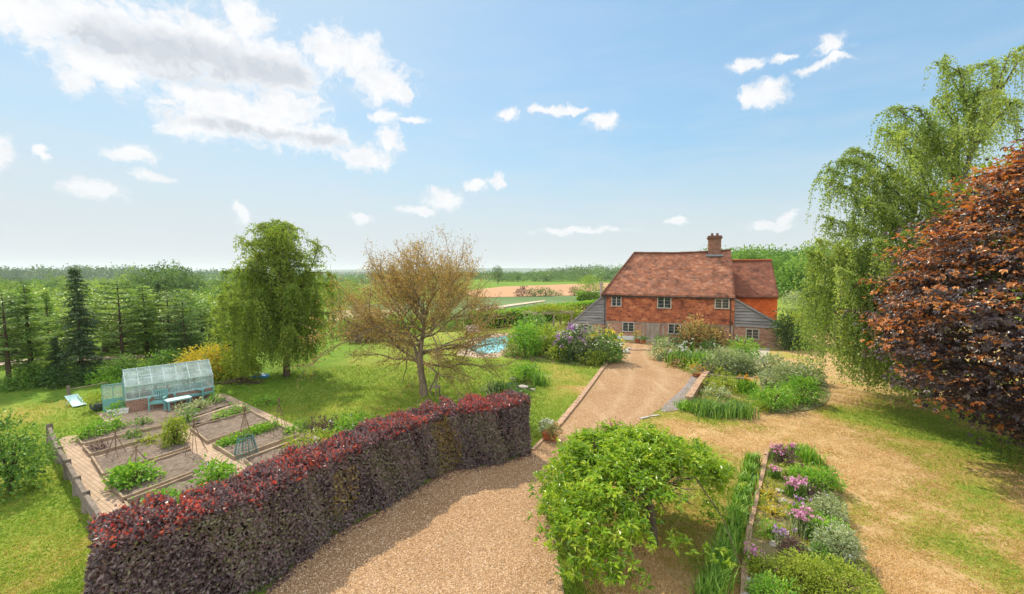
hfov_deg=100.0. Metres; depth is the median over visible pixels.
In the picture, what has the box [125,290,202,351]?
conifer tree
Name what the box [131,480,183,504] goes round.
leafy plant
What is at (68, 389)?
post and rail
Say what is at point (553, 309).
pergola
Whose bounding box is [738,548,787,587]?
leafy plant
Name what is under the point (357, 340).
garden bush
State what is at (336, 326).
garden bush
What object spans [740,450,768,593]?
bed edging
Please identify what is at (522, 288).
field bush
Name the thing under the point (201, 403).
lavender bush
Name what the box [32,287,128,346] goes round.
woodland tree
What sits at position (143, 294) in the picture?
conifer tree
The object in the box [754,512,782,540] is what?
plant
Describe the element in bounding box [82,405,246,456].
raised bed
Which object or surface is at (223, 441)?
bean plant
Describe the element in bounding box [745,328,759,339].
window
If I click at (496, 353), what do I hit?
pool paving
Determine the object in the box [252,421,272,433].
bean plant
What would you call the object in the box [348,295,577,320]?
crop field
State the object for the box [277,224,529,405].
bare branched tree
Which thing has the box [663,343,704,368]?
border plant
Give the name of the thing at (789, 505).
ground cover
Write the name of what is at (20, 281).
woodland tree
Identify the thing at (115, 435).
cane wigwam
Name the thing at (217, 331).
conifer tree
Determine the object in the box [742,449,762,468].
daylily clump
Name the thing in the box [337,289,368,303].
woodland tree
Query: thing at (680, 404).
plant
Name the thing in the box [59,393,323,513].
garden path
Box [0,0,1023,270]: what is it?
sky
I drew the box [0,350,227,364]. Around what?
woodland track
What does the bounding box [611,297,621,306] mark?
window
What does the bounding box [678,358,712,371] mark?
plant
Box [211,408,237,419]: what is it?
leafy clump
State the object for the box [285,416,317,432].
border plant
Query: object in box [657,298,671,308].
window
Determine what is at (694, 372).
potted plant
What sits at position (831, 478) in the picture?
broom bush
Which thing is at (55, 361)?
conifer tree
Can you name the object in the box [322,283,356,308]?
woodland tree
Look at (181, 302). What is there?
conifer tree
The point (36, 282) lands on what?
woodland tree
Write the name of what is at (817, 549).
leafy plant
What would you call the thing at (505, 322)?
clipped hedge
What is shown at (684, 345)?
flower spire
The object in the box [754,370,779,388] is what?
plant
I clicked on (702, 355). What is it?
border plant
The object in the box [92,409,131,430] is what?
leafy clump
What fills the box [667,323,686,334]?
window
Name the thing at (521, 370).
pond plant
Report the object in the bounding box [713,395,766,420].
border plant
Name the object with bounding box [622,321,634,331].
window
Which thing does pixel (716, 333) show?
climbing shrub
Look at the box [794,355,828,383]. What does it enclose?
border shrub
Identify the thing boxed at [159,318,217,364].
young tree
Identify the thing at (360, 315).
stubble field
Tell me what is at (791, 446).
pink flower clump
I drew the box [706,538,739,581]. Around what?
daylily clump
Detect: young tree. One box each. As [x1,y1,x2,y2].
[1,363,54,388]
[24,355,75,381]
[92,351,143,382]
[123,352,152,377]
[141,344,191,379]
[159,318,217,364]
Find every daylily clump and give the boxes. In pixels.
[685,566,728,593]
[689,556,742,593]
[691,542,744,592]
[699,523,749,567]
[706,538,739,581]
[710,517,750,555]
[715,506,753,543]
[721,499,753,530]
[726,488,755,517]
[729,480,767,506]
[733,468,758,492]
[736,459,762,478]
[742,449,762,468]
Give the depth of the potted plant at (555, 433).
17.76 m
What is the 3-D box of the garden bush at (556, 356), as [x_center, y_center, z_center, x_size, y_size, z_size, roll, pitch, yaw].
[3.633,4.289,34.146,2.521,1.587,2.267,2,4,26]
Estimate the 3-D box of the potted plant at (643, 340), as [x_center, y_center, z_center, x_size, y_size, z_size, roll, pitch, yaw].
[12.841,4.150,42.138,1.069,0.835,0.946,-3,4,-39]
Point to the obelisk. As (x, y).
(247, 440)
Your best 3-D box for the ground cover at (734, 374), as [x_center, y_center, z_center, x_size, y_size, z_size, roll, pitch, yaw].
[15.519,5.014,33.688,7.087,0.336,10.235,0,3,0]
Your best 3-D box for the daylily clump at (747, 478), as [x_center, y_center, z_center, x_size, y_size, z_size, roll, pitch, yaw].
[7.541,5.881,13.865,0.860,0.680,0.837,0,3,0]
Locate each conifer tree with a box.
[0,285,64,374]
[0,289,47,359]
[0,294,40,357]
[0,294,55,387]
[18,291,69,355]
[41,334,70,380]
[45,265,105,384]
[82,281,158,361]
[113,285,167,359]
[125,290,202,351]
[149,282,172,352]
[153,298,210,354]
[177,287,204,344]
[180,307,217,348]
[208,313,229,349]
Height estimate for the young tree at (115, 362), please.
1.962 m
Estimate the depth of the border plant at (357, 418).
18.80 m
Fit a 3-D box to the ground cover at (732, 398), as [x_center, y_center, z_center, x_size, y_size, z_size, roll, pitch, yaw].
[12.094,5.563,24.323,3.163,0.296,9.008,2,4,30]
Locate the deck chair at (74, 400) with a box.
[64,394,86,406]
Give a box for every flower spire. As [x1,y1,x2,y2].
[680,341,687,351]
[689,338,693,352]
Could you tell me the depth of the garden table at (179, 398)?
21.91 m
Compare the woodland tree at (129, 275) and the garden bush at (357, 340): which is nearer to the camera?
the garden bush at (357, 340)
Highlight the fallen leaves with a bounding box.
[249,452,535,593]
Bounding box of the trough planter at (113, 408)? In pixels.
[100,399,130,415]
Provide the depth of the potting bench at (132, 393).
22.95 m
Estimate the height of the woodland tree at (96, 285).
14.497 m
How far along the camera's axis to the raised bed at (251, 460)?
16.31 m
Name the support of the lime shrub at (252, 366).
on the ground at (14, 400)
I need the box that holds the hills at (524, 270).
[22,268,613,272]
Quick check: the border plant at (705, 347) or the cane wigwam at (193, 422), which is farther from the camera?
the border plant at (705, 347)
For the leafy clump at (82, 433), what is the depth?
17.96 m
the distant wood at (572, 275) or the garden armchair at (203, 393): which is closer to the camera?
the garden armchair at (203, 393)
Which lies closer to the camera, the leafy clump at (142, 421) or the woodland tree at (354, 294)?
the leafy clump at (142, 421)
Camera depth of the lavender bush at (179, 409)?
21.30 m
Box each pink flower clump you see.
[737,541,765,569]
[767,463,784,480]
[768,441,787,463]
[779,501,824,540]
[780,474,807,500]
[787,442,797,455]
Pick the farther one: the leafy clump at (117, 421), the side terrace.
the side terrace
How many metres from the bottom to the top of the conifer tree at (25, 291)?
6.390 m
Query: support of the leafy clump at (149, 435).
on the raised bed at (102, 463)
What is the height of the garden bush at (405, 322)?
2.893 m
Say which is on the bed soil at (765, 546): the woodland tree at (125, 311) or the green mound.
the green mound
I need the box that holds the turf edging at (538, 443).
[531,437,543,449]
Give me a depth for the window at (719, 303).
41.48 m
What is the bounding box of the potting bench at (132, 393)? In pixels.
[130,381,202,398]
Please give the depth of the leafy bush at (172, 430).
17.33 m
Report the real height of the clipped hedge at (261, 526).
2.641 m
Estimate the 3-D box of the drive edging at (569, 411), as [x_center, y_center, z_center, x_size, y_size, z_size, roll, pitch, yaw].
[4.651,5.451,26.117,0.338,0.108,15.024,1,4,21]
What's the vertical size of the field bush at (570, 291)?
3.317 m
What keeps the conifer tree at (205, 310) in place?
on the ground at (14, 400)
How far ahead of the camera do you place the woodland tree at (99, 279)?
268.02 m
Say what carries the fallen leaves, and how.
on the driveway
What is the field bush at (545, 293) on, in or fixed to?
on the ground at (14, 400)
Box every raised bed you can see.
[76,398,230,445]
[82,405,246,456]
[91,435,189,476]
[103,448,206,501]
[124,470,214,506]
[190,410,270,443]
[212,422,299,459]
[243,436,321,466]
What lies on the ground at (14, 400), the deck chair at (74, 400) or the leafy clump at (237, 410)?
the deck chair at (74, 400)
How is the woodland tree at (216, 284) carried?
on the ground at (14, 400)
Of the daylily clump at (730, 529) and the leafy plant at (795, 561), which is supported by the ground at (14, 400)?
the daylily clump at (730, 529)
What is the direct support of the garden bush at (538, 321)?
on the bed soil at (540, 357)
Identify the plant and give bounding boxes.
[100,452,166,495]
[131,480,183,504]
[175,405,200,423]
[187,454,249,488]
[213,437,234,447]
[219,432,238,446]
[227,432,245,441]
[238,426,257,438]
[244,424,265,434]
[250,390,284,406]
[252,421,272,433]
[257,419,274,431]
[265,416,283,428]
[279,424,338,448]
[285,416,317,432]
[326,407,375,435]
[505,355,547,381]
[537,417,560,440]
[546,421,563,440]
[632,330,641,342]
[639,335,647,343]
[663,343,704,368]
[663,355,686,368]
[674,398,697,414]
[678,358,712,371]
[681,396,734,421]
[684,349,722,368]
[689,364,704,376]
[690,337,721,353]
[697,362,716,372]
[699,382,732,399]
[701,371,740,391]
[704,365,731,374]
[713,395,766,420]
[733,374,760,396]
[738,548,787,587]
[742,569,802,593]
[752,396,775,416]
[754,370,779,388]
[754,483,782,502]
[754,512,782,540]
[757,499,789,518]
[763,444,802,467]
[768,545,828,593]
[774,458,795,477]
[775,532,808,557]
[792,510,852,544]
[796,478,828,499]
[799,548,886,593]
[800,539,848,573]
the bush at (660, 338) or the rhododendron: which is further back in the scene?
the bush at (660, 338)
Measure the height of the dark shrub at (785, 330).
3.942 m
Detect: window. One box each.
[579,324,592,332]
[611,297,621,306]
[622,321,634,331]
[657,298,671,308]
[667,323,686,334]
[714,299,729,308]
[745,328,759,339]
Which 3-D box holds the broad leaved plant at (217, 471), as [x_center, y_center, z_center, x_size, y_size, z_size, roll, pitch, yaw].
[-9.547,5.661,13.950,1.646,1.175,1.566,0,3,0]
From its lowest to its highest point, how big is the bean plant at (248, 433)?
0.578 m
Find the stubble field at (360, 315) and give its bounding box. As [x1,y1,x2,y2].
[327,310,404,320]
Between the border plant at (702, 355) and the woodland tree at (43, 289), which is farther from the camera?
the woodland tree at (43, 289)
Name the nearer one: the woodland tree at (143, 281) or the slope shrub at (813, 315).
the slope shrub at (813, 315)
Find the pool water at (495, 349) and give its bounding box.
[468,335,508,352]
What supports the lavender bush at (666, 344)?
on the bed soil at (750, 375)
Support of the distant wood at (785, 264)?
on the ground at (14, 400)
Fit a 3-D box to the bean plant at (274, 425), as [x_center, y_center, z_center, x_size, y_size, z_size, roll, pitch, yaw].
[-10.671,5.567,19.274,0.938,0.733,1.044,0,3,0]
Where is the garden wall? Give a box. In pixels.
[685,371,709,401]
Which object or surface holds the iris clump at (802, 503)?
on the bed soil at (765, 546)
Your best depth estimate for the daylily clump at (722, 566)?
9.54 m
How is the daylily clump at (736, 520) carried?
on the ground at (14, 400)
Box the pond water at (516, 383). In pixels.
[497,380,536,392]
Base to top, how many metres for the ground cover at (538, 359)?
0.440 m
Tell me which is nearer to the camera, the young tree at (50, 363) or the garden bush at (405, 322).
the young tree at (50, 363)
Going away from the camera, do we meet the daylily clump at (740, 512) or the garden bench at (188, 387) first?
the daylily clump at (740, 512)
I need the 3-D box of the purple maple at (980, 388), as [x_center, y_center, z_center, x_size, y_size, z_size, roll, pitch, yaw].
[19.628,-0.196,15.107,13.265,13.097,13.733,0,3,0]
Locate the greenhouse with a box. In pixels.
[101,359,213,412]
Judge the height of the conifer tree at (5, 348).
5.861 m
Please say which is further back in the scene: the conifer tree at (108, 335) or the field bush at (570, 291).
the field bush at (570, 291)
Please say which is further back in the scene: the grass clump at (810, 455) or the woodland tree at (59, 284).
the woodland tree at (59, 284)
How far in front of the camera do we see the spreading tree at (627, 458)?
10.04 m
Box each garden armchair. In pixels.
[147,389,167,411]
[193,381,214,400]
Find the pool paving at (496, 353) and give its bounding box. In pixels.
[457,333,516,357]
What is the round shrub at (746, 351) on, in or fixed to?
on the ground at (14, 400)
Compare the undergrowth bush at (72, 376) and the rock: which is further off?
the undergrowth bush at (72, 376)
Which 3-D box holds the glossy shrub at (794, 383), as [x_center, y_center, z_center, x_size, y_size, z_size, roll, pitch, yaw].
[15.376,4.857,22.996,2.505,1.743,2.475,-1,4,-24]
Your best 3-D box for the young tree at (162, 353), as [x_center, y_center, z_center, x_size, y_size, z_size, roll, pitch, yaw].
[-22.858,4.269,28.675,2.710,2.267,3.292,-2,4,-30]
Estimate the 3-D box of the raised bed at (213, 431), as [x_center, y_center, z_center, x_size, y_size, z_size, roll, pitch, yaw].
[-12.690,5.817,19.421,2.468,0.163,3.037,2,4,31]
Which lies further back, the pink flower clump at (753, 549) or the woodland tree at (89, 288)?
the woodland tree at (89, 288)
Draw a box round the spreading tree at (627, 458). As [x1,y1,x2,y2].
[527,418,749,593]
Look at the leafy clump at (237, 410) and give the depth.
21.15 m
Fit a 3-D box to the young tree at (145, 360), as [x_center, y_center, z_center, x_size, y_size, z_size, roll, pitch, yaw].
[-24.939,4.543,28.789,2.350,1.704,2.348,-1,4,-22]
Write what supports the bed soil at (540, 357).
on the ground at (14, 400)
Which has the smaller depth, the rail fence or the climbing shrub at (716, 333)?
the rail fence
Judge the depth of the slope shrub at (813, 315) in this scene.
51.98 m
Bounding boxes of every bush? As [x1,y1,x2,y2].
[0,372,42,391]
[0,408,73,503]
[32,360,97,389]
[80,361,143,385]
[121,360,193,384]
[155,414,193,448]
[160,348,204,376]
[170,399,203,414]
[183,396,215,411]
[325,315,365,340]
[343,320,382,343]
[372,311,421,334]
[409,307,455,326]
[435,308,469,330]
[479,302,501,327]
[479,377,506,394]
[504,319,548,357]
[512,308,557,343]
[514,285,529,295]
[521,323,564,355]
[526,287,540,296]
[538,287,552,296]
[542,342,572,360]
[549,290,563,295]
[554,299,584,325]
[566,286,578,295]
[574,323,614,362]
[576,346,610,368]
[583,326,628,362]
[644,333,670,345]
[645,337,679,360]
[669,332,697,347]
[800,461,849,497]
[804,489,850,522]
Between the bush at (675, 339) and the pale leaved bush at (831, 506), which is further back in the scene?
the bush at (675, 339)
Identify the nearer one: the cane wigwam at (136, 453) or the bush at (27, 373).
the cane wigwam at (136, 453)
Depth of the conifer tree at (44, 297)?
32.25 m
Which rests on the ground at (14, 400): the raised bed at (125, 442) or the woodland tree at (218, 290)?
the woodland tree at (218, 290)
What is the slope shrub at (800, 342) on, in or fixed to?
on the ground at (14, 400)
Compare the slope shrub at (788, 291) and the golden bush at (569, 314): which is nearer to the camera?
the golden bush at (569, 314)
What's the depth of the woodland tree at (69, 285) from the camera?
110.05 m
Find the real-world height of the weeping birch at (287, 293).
10.732 m
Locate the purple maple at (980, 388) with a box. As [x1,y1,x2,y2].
[834,128,1023,446]
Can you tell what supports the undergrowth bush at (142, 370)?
on the ground at (14, 400)
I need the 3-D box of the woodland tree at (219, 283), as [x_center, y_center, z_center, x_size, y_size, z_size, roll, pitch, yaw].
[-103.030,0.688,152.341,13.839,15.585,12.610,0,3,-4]
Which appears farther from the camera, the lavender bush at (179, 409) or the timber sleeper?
the timber sleeper
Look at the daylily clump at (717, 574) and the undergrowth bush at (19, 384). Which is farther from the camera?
the undergrowth bush at (19, 384)
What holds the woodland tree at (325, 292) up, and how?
on the ground at (14, 400)
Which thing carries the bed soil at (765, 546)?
on the ground at (14, 400)
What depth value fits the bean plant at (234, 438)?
17.65 m
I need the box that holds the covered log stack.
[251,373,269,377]
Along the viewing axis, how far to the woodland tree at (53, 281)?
192.04 m
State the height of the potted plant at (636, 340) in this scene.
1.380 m
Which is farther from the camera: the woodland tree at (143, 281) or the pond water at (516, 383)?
the woodland tree at (143, 281)
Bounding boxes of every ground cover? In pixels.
[504,343,622,364]
[661,349,756,376]
[690,379,754,417]
[745,444,884,593]
[759,366,830,412]
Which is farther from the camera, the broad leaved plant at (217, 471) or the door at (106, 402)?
the door at (106, 402)
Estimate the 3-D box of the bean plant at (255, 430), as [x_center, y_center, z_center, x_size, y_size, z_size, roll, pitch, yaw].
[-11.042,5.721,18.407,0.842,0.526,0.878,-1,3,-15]
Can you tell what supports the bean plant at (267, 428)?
in the raised bed at (266, 439)
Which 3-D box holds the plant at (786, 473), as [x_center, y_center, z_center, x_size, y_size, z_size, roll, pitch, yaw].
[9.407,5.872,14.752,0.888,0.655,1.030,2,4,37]
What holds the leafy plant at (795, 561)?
on the bed soil at (765, 546)
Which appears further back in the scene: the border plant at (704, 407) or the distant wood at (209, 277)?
the distant wood at (209, 277)
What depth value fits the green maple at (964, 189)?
20.46 m
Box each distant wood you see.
[0,262,269,282]
[191,269,522,285]
[458,263,621,281]
[700,242,1008,297]
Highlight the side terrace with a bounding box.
[741,347,769,362]
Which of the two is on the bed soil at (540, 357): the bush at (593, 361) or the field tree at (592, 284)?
the bush at (593, 361)
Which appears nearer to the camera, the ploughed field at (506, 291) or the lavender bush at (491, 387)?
the lavender bush at (491, 387)
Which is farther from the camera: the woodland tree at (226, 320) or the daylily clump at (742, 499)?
the woodland tree at (226, 320)
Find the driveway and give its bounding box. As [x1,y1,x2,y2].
[266,342,691,593]
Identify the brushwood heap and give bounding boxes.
[214,375,265,385]
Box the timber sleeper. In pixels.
[708,373,745,380]
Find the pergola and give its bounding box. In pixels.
[517,302,573,326]
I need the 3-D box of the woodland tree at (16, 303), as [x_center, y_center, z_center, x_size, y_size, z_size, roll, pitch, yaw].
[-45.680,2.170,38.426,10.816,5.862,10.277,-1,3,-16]
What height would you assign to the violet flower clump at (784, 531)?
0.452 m
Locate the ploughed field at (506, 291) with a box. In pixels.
[469,283,608,296]
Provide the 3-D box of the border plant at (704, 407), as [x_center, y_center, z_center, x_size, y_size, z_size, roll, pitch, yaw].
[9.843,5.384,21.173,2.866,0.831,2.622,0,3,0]
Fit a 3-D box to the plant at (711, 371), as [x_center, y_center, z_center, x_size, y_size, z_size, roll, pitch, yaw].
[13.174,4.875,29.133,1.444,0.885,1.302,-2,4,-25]
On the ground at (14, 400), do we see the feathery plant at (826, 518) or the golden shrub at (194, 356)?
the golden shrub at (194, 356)
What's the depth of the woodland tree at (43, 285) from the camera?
109.84 m
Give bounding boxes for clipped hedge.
[80,388,531,593]
[465,299,596,329]
[576,291,599,300]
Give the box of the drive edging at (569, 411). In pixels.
[554,362,608,429]
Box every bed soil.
[501,342,623,364]
[658,350,756,376]
[691,380,755,417]
[747,445,884,593]
[760,369,829,412]
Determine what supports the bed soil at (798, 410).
on the ground at (14, 400)
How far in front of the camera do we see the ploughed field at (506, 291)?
157.71 m
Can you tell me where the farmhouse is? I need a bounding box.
[569,233,780,346]
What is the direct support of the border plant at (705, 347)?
on the bed soil at (750, 375)
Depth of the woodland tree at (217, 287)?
68.39 m
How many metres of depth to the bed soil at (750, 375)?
29.95 m
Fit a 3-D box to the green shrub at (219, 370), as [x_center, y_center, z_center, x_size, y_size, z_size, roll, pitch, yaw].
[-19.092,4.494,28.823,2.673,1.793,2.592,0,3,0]
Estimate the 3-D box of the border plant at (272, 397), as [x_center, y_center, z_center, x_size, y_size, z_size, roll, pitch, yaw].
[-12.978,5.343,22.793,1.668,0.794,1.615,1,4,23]
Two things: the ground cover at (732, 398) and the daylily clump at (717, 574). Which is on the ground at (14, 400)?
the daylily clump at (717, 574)
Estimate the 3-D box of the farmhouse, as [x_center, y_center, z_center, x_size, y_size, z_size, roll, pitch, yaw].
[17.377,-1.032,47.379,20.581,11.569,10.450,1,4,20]
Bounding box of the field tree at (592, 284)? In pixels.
[571,274,605,300]
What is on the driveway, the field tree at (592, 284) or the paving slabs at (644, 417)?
the paving slabs at (644, 417)
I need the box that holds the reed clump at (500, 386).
[487,379,512,392]
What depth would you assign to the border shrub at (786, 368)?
26.34 m
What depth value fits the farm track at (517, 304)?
88.50 m
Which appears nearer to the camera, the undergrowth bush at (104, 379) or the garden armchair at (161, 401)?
the garden armchair at (161, 401)
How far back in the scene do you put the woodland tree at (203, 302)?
39.30 m
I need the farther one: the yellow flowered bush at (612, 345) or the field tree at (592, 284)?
the field tree at (592, 284)
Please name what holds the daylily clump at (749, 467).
on the ground at (14, 400)
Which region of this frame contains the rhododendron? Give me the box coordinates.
[547,322,594,363]
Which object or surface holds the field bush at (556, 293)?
on the ground at (14, 400)
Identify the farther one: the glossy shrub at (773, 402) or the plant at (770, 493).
the glossy shrub at (773, 402)
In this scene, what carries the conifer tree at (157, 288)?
on the ground at (14, 400)
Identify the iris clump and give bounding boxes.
[517,363,539,375]
[532,370,550,387]
[782,494,821,518]
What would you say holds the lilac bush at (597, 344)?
on the bed soil at (540, 357)
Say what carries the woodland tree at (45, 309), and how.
on the ground at (14, 400)
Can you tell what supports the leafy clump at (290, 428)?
on the raised bed at (266, 439)
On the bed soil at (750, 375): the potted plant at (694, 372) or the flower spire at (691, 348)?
the flower spire at (691, 348)
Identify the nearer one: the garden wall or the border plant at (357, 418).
the border plant at (357, 418)
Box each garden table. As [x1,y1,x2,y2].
[164,395,191,410]
[429,385,440,395]
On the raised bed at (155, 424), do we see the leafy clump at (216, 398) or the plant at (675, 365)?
the leafy clump at (216, 398)
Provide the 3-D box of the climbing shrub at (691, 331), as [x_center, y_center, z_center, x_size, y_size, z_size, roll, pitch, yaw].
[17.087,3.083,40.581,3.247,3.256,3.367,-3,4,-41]
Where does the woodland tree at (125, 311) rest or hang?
on the ground at (14, 400)
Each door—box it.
[101,383,123,412]
[646,324,659,339]
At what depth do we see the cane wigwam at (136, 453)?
15.41 m
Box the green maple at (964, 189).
[904,145,1023,328]
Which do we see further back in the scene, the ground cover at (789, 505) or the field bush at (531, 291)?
the field bush at (531, 291)
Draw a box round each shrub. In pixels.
[169,341,242,382]
[208,357,236,378]
[218,339,264,383]
[302,414,343,435]
[674,313,709,346]
[687,321,734,348]
[698,344,755,374]
[723,335,768,358]
[726,351,761,373]
[743,347,791,375]
[744,379,799,415]
[755,355,817,388]
[765,308,805,350]
[774,372,828,407]
[777,289,814,310]
[778,283,802,295]
[778,309,814,333]
[779,323,818,350]
[794,304,832,329]
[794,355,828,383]
[805,515,869,568]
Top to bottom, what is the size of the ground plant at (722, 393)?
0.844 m
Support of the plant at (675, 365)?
on the bed soil at (750, 375)
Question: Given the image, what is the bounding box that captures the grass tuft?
[519,388,530,395]
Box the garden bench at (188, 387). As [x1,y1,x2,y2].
[170,382,203,405]
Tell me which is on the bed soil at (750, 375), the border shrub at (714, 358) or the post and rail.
the border shrub at (714, 358)
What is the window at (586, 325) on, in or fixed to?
in the farmhouse
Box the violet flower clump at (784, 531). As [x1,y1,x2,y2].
[770,524,796,550]
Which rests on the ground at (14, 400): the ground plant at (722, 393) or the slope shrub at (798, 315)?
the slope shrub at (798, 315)
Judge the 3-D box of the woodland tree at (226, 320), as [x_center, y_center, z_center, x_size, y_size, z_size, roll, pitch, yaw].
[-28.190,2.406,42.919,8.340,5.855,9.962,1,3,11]
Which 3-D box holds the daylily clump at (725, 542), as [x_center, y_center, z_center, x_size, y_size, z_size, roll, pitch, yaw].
[5.150,6.025,10.336,1.084,0.799,0.927,0,3,0]
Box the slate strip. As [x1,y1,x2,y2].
[661,375,697,411]
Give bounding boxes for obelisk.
[234,403,257,459]
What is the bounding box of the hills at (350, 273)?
[194,272,479,275]
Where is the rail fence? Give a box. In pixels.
[46,423,105,520]
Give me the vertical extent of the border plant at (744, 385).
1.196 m
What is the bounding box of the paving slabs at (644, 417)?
[639,414,658,418]
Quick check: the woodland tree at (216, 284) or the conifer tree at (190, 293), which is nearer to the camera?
the conifer tree at (190, 293)
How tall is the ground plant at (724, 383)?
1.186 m
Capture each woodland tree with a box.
[0,278,34,290]
[0,279,30,289]
[0,281,57,298]
[0,290,65,332]
[0,297,75,350]
[5,286,110,347]
[19,276,49,291]
[22,289,151,351]
[23,282,64,295]
[28,281,56,290]
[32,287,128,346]
[36,277,62,287]
[44,271,66,284]
[44,277,70,293]
[53,289,189,354]
[56,278,93,292]
[58,282,103,299]
[70,289,231,355]
[80,278,110,293]
[83,276,107,285]
[84,290,165,347]
[107,273,128,282]
[110,265,157,290]
[114,268,184,290]
[124,264,198,295]
[132,259,202,292]
[135,296,237,339]
[145,266,220,294]
[164,293,253,347]
[167,282,220,298]
[183,286,225,298]
[186,294,256,343]
[193,276,231,291]
[198,287,238,346]
[201,286,239,339]
[210,277,237,290]
[314,278,344,306]
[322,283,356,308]
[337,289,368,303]
[341,276,360,294]
[344,282,359,298]
[491,265,502,279]
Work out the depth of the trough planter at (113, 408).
21.08 m
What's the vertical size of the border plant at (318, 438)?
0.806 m
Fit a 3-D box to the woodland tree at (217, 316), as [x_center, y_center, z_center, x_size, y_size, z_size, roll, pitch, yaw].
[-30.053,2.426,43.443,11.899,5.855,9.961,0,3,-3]
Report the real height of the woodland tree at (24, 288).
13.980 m
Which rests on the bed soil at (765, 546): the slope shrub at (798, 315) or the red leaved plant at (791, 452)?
the red leaved plant at (791, 452)
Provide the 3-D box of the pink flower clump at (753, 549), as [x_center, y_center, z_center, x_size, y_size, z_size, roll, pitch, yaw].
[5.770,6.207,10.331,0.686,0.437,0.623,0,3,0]
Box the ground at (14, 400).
[0,274,1023,593]
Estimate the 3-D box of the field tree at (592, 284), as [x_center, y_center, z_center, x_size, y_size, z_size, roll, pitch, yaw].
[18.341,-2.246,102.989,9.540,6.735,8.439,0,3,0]
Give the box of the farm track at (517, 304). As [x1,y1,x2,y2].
[475,300,544,309]
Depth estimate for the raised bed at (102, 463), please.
16.32 m
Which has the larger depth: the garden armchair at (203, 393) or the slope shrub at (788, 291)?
the slope shrub at (788, 291)
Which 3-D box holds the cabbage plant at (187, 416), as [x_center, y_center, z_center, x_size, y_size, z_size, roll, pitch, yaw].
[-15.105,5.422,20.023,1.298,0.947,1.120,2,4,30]
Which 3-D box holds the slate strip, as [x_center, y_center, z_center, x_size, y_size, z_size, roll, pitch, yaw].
[10.448,5.524,25.403,1.031,0.001,9.708,2,4,33]
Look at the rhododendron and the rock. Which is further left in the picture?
the rhododendron
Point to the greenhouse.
(138, 402)
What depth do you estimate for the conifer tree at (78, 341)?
27.76 m
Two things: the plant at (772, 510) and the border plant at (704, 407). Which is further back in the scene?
the border plant at (704, 407)
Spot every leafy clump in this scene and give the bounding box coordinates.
[65,422,103,441]
[83,418,120,437]
[84,437,108,451]
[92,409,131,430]
[120,426,150,438]
[128,412,160,425]
[129,430,161,446]
[204,388,226,402]
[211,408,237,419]
[223,401,254,416]
[280,422,301,434]
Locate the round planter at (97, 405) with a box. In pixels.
[81,389,111,410]
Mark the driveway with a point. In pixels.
(643, 365)
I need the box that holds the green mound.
[785,460,823,488]
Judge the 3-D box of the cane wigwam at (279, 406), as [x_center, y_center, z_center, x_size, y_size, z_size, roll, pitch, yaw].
[-10.052,5.125,18.556,0.784,1.635,0.799,0,3,0]
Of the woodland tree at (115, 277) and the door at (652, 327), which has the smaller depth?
the door at (652, 327)
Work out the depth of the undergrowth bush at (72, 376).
26.29 m
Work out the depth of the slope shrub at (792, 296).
74.49 m
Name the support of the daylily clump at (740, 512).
on the ground at (14, 400)
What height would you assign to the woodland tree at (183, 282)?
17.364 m
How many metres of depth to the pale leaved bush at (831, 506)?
12.13 m
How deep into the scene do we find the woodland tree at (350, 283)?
178.14 m
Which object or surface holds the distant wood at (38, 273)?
on the ground at (14, 400)
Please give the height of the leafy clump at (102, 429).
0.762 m
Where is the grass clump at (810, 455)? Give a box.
[787,438,826,466]
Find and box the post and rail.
[66,382,107,395]
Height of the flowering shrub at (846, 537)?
1.090 m
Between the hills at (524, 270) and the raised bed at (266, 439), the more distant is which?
the hills at (524, 270)
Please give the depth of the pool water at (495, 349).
40.37 m
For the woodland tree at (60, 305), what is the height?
5.855 m
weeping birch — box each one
[201,218,348,376]
[791,44,1023,407]
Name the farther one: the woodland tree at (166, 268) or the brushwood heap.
the woodland tree at (166, 268)
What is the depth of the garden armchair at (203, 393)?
23.49 m
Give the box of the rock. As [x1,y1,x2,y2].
[769,540,779,546]
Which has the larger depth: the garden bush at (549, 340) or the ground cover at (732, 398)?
the garden bush at (549, 340)
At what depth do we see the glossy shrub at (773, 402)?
21.91 m
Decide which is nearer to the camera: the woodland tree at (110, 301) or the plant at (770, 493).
the plant at (770, 493)
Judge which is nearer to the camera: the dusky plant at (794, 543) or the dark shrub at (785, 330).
the dusky plant at (794, 543)
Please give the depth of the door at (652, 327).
43.88 m
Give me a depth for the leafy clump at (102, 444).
16.84 m
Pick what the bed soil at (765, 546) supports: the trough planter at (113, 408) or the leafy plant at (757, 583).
the leafy plant at (757, 583)
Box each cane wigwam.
[105,429,126,457]
[125,445,147,464]
[183,419,207,454]
[270,397,288,434]
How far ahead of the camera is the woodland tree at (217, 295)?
77.90 m
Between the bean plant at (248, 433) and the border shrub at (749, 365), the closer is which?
the bean plant at (248, 433)
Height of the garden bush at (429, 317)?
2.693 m
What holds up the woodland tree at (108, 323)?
on the ground at (14, 400)

